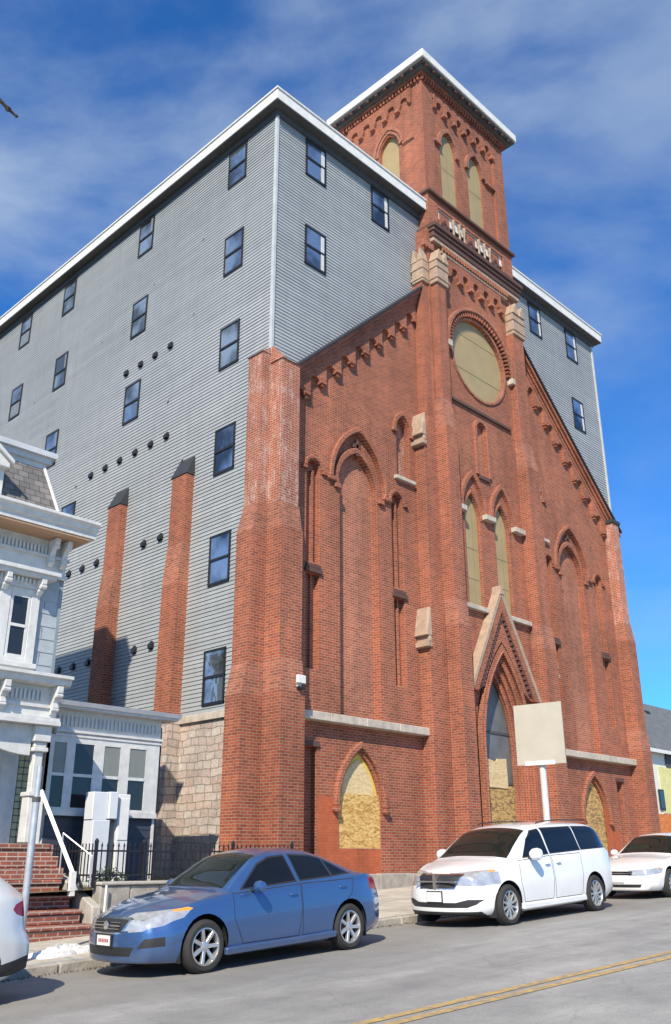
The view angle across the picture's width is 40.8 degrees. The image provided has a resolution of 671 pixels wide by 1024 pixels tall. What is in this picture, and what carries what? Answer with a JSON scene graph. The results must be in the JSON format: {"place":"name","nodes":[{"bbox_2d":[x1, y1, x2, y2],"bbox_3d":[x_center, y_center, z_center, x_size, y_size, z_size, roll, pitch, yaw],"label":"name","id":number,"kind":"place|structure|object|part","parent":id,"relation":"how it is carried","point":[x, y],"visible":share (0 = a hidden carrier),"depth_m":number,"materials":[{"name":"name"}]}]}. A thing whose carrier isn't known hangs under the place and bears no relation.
{"place":"outdoors","nodes":[
{"label":"outdoors","id":0,"kind":"place"},
{"bbox_2d":[21,877,175,893],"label":"yard","id":1,"kind":"structure","parent":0,"point":[162,878],"depth_m":16.62,"materials":[{"name":"brown plant"}]},
{"bbox_2d":[58,833,92,885],"bbox_3d":[-4.534,6.070,15.782,0.598,0.881,0.032,-3,-21,6],"label":"handrail","id":2,"kind":"object","parent":1,"relation":"on","point":[77,844],"visible":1,"depth_m":15.79,"materials":[{"name":"metal"}]},
{"bbox_2d":[76,883,91,891],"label":"dead grass","id":3,"kind":"structure","parent":1,"relation":"on","point":[83,887],"depth_m":16.56,"materials":[{"name":"plant"}]},
{"bbox_2d":[78,791,118,886],"bbox_3d":[-4.708,6.499,17.901,0.380,1.810,0.546,-20,-28,41],"label":"meter cabinet","id":4,"kind":"object","parent":1,"relation":"on","point":[100,813],"visible":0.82,"depth_m":17.86,"materials":[{"name":"white metal"}]},
{"bbox_2d":[87,866,128,886],"bbox_3d":[-4.128,6.645,16.416,0.664,0.430,0.840,-20,-28,41],"label":"shrub","id":5,"kind":"object","parent":1,"relation":"on","point":[108,877],"visible":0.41,"depth_m":16.42,"materials":[{"name":"green plant"}]},
{"bbox_2d":[106,794,130,880],"bbox_3d":[-4.388,6.644,18.238,0.265,1.780,0.272,-20,-28,41],"label":"meter cabinet","id":6,"kind":"object","parent":1,"relation":"on","point":[119,828],"visible":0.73,"depth_m":18.20,"materials":[{"name":"white metal"}]},
{"bbox_3d":[-4.299,6.230,18.304,0.013,0.800,0.232,-20,-28,41],"label":"door","id":7,"kind":"part","parent":6,"relation":"part of","materials":[{"name":"white metal"}]},
{"bbox_2d":[26,886,414,964],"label":"sidewalk","id":8,"kind":"structure","parent":0,"point":[395,902],"depth_m":17.99,"materials":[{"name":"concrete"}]},
{"bbox_2d":[22,766,42,930],"bbox_3d":[-4.356,4.970,12.843,0.120,2.612,0.120,-20,-28,41],"label":"sign post","id":9,"kind":"object","parent":8,"relation":"on","point":[36,799],"visible":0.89,"depth_m":12.89,"materials":[{"name":"metal"}]},
{"bbox_2d":[0,845,91,942],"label":"brick steps","id":10,"kind":"structure","parent":8,"relation":"on","point":[51,916],"depth_m":15.35,"materials":[{"name":"red brick"}]},
{"bbox_2d":[35,789,76,895],"bbox_3d":[-4.966,5.833,16.013,1.167,1.791,0.105,-14,-25,31],"label":"handrail","id":11,"kind":"object","parent":10,"relation":"on","point":[71,883],"visible":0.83,"depth_m":15.99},
{"bbox_2d":[28,943,88,958],"bbox_3d":[-3.925,6.385,13.149,0.495,0.189,1.206,-20,-28,41],"label":"snow patch","id":12,"kind":"object","parent":8,"relation":"on","point":[61,950],"visible":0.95,"depth_m":12.94,"materials":[{"name":"white snow"}]},
{"bbox_2d":[103,885,107,911],"bbox_3d":[-3.954,6.776,15.446,0.039,0.721,0.049,-20,-28,41],"label":"pipe","id":13,"kind":"object","parent":8,"relation":"on","point":[105,898],"visible":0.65,"depth_m":15.49,"materials":[{"name":"white metal"}]},
{"bbox_2d":[59,873,167,923],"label":"retaining wall","id":14,"kind":"structure","parent":8,"relation":"on","point":[92,907],"depth_m":15.74,"materials":[{"name":"grey concrete"}]},
{"bbox_2d":[53,838,293,887],"bbox_3d":[-3.080,6.921,17.825,1.532,0.820,4.784,-20,-28,41],"label":"iron fence","id":15,"kind":"object","parent":14,"relation":"on","point":[143,851],"visible":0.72,"depth_m":16.39,"materials":[{"name":"black metal"}]},
{"bbox_2d":[513,701,566,821],"bbox_3d":[5.250,7.066,22.572,1.305,4.478,0.235,-14,-25,32],"label":"blank sign","id":16,"kind":"object","parent":8,"relation":"on","point":[539,735],"visible":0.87,"depth_m":22.97,"materials":[{"name":"beige metal"}]},
{"bbox_2d":[0,891,670,1023],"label":"road","id":17,"kind":"structure","parent":0,"point":[380,972],"depth_m":10.76,"materials":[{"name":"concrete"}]},
{"bbox_2d":[0,98,17,117],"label":"street tree","id":18,"kind":"object","parent":17,"relation":"on","point":[7,108],"visible":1,"depth_m":3.75,"materials":[{"name":"brown plant"}]},
{"bbox_2d":[0,877,28,980],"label":"parked hatchback","id":19,"kind":"object","parent":17,"relation":"on","point":[14,945],"visible":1,"depth_m":10.13,"materials":[{"name":"silver metal"}]},
{"bbox_2d":[0,916,458,983],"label":"gutter grit","id":20,"kind":"object","parent":17,"relation":"on","point":[126,964],"visible":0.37,"depth_m":12.62,"materials":[{"name":"grey stone"}]},
{"bbox_2d":[89,847,378,973],"bbox_3d":[-1.380,5.816,13.471,2.223,1.495,4.746,-20,-26,41],"label":"parked car","id":21,"kind":"object","parent":17,"relation":"on","point":[204,915],"visible":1,"depth_m":12.64,"materials":[{"name":"blue paint"}]},
{"bbox_3d":[-0.942,5.636,12.686,0.064,0.697,1.272,-20,-26,41],"label":"door","id":22,"kind":"part","parent":21,"relation":"part of","materials":[{"name":"blue paint"}]},
{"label":"side window","id":23,"kind":"part","parent":21,"relation":"part of","materials":[{"name":"black glass"}]},
{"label":"side window","id":24,"kind":"part","parent":21,"relation":"part of","materials":[{"name":"black glass"}]},
{"bbox_3d":[-0.096,5.888,13.501,0.059,0.712,1.114,-20,-26,41],"label":"door","id":25,"kind":"part","parent":21,"relation":"part of","materials":[{"name":"blue paint"}]},
{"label":"side window","id":26,"kind":"part","parent":21,"relation":"part of","materials":[{"name":"black glass"}]},
{"bbox_2d":[0,891,628,981],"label":"kerb","id":27,"kind":"structure","parent":17,"relation":"on","point":[35,970],"depth_m":12.55,"materials":[{"name":"grey stone"}]},
{"bbox_2d":[351,951,670,1023],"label":"road marking","id":28,"kind":"object","parent":17,"relation":"on","point":[493,992],"visible":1,"depth_m":9.60,"materials":[{"name":"yellow paint"}]},
{"bbox_2d":[411,819,612,925],"bbox_3d":[3.570,7.160,18.169,2.463,1.785,5.172,-20,-26,41],"label":"parked minivan","id":29,"kind":"object","parent":17,"relation":"on","point":[506,874],"visible":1,"depth_m":17.19,"materials":[{"name":"white paint"}]},
{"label":"side window","id":30,"kind":"part","parent":29,"relation":"part of","materials":[{"name":"blue glass"}]},
{"bbox_3d":[3.801,6.923,17.061,0.084,0.772,1.132,-20,-26,41],"label":"door","id":31,"kind":"part","parent":29,"relation":"part of","materials":[{"name":"white paint"}]},
{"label":"side window","id":32,"kind":"part","parent":29,"relation":"part of","materials":[{"name":"blue glass"}]},
{"bbox_3d":[4.605,7.164,17.833,0.066,0.782,1.092,-20,-26,41],"label":"door","id":33,"kind":"part","parent":29,"relation":"part of","materials":[{"name":"white paint"}]},
{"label":"side window","id":34,"kind":"part","parent":29,"relation":"part of","materials":[{"name":"blue glass"}]},
{"bbox_2d":[382,956,670,1023],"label":"road marking","id":35,"kind":"object","parent":17,"relation":"on","point":[416,1017],"visible":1,"depth_m":9.44,"materials":[{"name":"yellow paint"}]},
{"bbox_2d":[607,833,670,896],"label":"parked car","id":36,"kind":"object","parent":17,"relation":"on","point":[641,863],"visible":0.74,"depth_m":21.08,"materials":[{"name":"white paint"}]},
{"bbox_2d":[0,0,670,965],"label":"sky","id":37,"kind":"structure","parent":0,"point":[109,98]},
{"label":"ground","id":38,"kind":"structure","parent":0,"visible":0},
{"bbox_2d":[0,435,182,897],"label":"house","id":39,"kind":"structure","parent":38,"relation":"on","point":[77,750],"depth_m":18.79,"materials":[{"name":"white"}]},
{"bbox_2d":[0,750,14,842],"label":"door","id":40,"kind":"structure","parent":39,"relation":"in","point":[6,758],"depth_m":17.55,"materials":[{"name":"white paint"}]},
{"bbox_2d":[4,592,30,657],"bbox_3d":[-6.566,2.336,18.626,0.056,1.318,0.433,-20,-28,41],"label":"window","id":41,"kind":"structure","parent":39,"relation":"in","point":[17,626],"depth_m":18.62,"materials":[{"name":"glass"}]},
{"bbox_2d":[42,739,69,809],"bbox_3d":[-5.621,5.253,18.096,0.056,1.346,0.463,-20,-28,41],"label":"window","id":42,"kind":"structure","parent":39,"relation":"in","point":[61,749],"depth_m":18.13,"materials":[{"name":"glass"}]},
{"bbox_2d":[68,741,96,809],"bbox_3d":[-5.198,5.408,18.498,0.056,1.346,0.528,-20,-28,41],"label":"window","id":43,"kind":"structure","parent":39,"relation":"in","point":[84,753],"depth_m":18.51,"materials":[{"name":"glass"}]},
{"bbox_2d":[99,744,122,791],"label":"window","id":44,"kind":"structure","parent":39,"relation":"in","point":[111,766],"depth_m":19.01,"materials":[{"name":"glass"}]},
{"bbox_2d":[125,746,148,812],"bbox_3d":[-4.286,5.742,19.367,0.056,1.346,0.508,-20,-28,41],"label":"window","id":45,"kind":"structure","parent":39,"relation":"in","point":[137,763],"depth_m":19.38,"materials":[{"name":"glass"}]},
{"bbox_2d":[0,48,660,917],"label":"church","id":46,"kind":"structure","parent":38,"relation":"on","point":[298,398],"depth_m":29.00,"materials":[{"name":"red brick"}]},
{"bbox_2d":[8,383,23,420],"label":"window","id":47,"kind":"structure","parent":46,"relation":"in","point":[15,404],"depth_m":38.06,"materials":[{"name":"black glass"}]},
{"bbox_2d":[18,313,32,349],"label":"window","id":48,"kind":"structure","parent":46,"relation":"in","point":[26,327],"depth_m":39.31,"materials":[{"name":"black glass"}]},
{"bbox_2d":[45,429,58,468],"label":"window","id":49,"kind":"structure","parent":46,"relation":"in","point":[51,443],"depth_m":34.48,"materials":[{"name":"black glass"}]},
{"bbox_2d":[52,351,68,391],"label":"window","id":50,"kind":"structure","parent":46,"relation":"in","point":[61,362],"depth_m":35.68,"materials":[{"name":"blue glass"}]},
{"bbox_2d":[61,501,75,514],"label":"window","id":51,"kind":"structure","parent":46,"relation":"in","point":[69,508],"depth_m":32.06,"materials":[{"name":"blue glass"}]},
{"bbox_2d":[61,277,77,316],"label":"window","id":52,"kind":"structure","parent":46,"relation":"in","point":[70,289],"depth_m":36.93,"materials":[{"name":"blue glass"}]},
{"bbox_2d":[122,379,140,425],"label":"window","id":53,"kind":"structure","parent":46,"relation":"in","point":[132,392],"depth_m":30.89,"materials":[{"name":"blue glass"}]},
{"bbox_2d":[130,294,148,339],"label":"window","id":54,"kind":"structure","parent":46,"relation":"in","point":[139,312],"depth_m":32.12,"materials":[{"name":"blue glass"}]},
{"bbox_2d":[137,215,154,258],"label":"window","id":55,"kind":"structure","parent":46,"relation":"in","point":[146,235],"depth_m":33.37,"materials":[{"name":"blue glass"}]},
{"bbox_2d":[201,646,226,706],"bbox_3d":[-3.202,4.347,23.838,0.920,1.470,0.072,-20,-28,41],"label":"window","id":56,"kind":"structure","parent":46,"relation":"in","point":[214,661],"depth_m":23.82,"materials":[{"name":"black glass"}]},
{"bbox_2d":[207,529,231,586],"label":"window","id":57,"kind":"structure","parent":46,"relation":"in","point":[219,544],"depth_m":25.00,"materials":[{"name":"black glass"}]},
{"bbox_2d":[213,421,235,476],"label":"window","id":58,"kind":"structure","parent":46,"relation":"in","point":[224,446],"depth_m":26.21,"materials":[{"name":"blue glass"}]},
{"bbox_2d":[218,318,239,371],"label":"window","id":59,"kind":"structure","parent":46,"relation":"in","point":[229,335],"depth_m":27.47,"materials":[{"name":"blue glass"}]},
{"bbox_2d":[223,226,243,276],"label":"window","id":60,"kind":"structure","parent":46,"relation":"in","point":[233,249],"depth_m":28.70,"materials":[{"name":"blue glass"}]},
{"bbox_2d":[227,141,247,189],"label":"window","id":61,"kind":"structure","parent":46,"relation":"in","point":[237,169],"depth_m":29.95,"materials":[{"name":"blue glass"}]},
{"bbox_2d":[304,224,325,274],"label":"window","id":62,"kind":"structure","parent":46,"relation":"in","point":[315,242],"depth_m":28.60,"materials":[{"name":"blue glass"}]},
{"bbox_2d":[305,138,325,187],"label":"window","id":63,"kind":"structure","parent":46,"relation":"in","point":[315,167],"depth_m":29.85,"materials":[{"name":"blue glass"}]},
{"bbox_2d":[370,186,389,231],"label":"window","id":64,"kind":"structure","parent":46,"relation":"in","point":[379,202],"depth_m":31.98,"materials":[{"name":"blue glass"}]},
{"bbox_2d":[382,138,399,178],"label":"boarded window","id":65,"kind":"structure","parent":46,"relation":"in","point":[390,159],"depth_m":36.13,"materials":[{"name":"beige wood"}]},
{"bbox_2d":[396,422,403,476],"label":"blocked window","id":66,"kind":"structure","parent":46,"relation":"in","point":[399,435],"depth_m":29.42,"materials":[{"name":"red brick"}]},
{"bbox_2d":[440,136,455,207],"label":"boarded window","id":67,"kind":"structure","parent":46,"relation":"in","point":[446,156],"depth_m":35.74,"materials":[{"name":"beige wood"}]},
{"bbox_2d":[465,497,481,605],"bbox_3d":[4.490,1.283,29.923,0.033,3.910,0.840,-20,-28,41],"label":"boarded window","id":68,"kind":"structure","parent":46,"relation":"in","point":[470,516],"depth_m":29.92,"materials":[{"name":"beige wood"}]},
{"bbox_2d":[467,160,482,228],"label":"boarded window","id":69,"kind":"structure","parent":46,"relation":"in","point":[472,173],"depth_m":36.94,"materials":[{"name":"beige wood"}]},
{"bbox_2d":[453,322,500,402],"bbox_3d":[5.164,-5.496,33.289,0.038,3.240,3.240,-20,-28,41],"label":"round window","id":70,"kind":"structure","parent":46,"relation":"in","point":[476,361],"depth_m":33.35,"materials":[{"name":"beige wood"}]},
{"bbox_2d":[494,510,510,613],"bbox_3d":[5.680,1.719,31.057,0.033,3.910,0.840,-20,-28,41],"label":"boarded window","id":71,"kind":"structure","parent":46,"relation":"in","point":[500,537],"depth_m":31.17,"materials":[{"name":"beige wood"}]},
{"bbox_2d":[527,301,542,338],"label":"window","id":72,"kind":"structure","parent":46,"relation":"in","point":[533,312],"depth_m":38.59,"materials":[{"name":"blue glass"}]},
{"bbox_2d":[564,328,577,364],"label":"window","id":73,"kind":"structure","parent":46,"relation":"in","point":[570,340],"depth_m":40.56,"materials":[{"name":"blue glass"}]},
{"bbox_2d":[571,397,585,433],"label":"window","id":74,"kind":"structure","parent":46,"relation":"in","point":[578,411],"depth_m":39.31,"materials":[{"name":"blue glass"}]},
{"bbox_2d":[643,704,670,832],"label":"house","id":75,"kind":"structure","parent":38,"relation":"on","point":[658,723],"depth_m":47.41,"materials":[{"name":"paint"}]},
{"bbox_2d":[658,789,665,809],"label":"window","id":76,"kind":"structure","parent":75,"relation":"in","point":[660,792],"depth_m":46.17,"materials":[{"name":"blue glass"}]},
{"bbox_2d":[665,754,670,767],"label":"window","id":77,"kind":"structure","parent":75,"relation":"in","point":[667,756],"depth_m":47.79,"materials":[{"name":"glass"}]}
]}

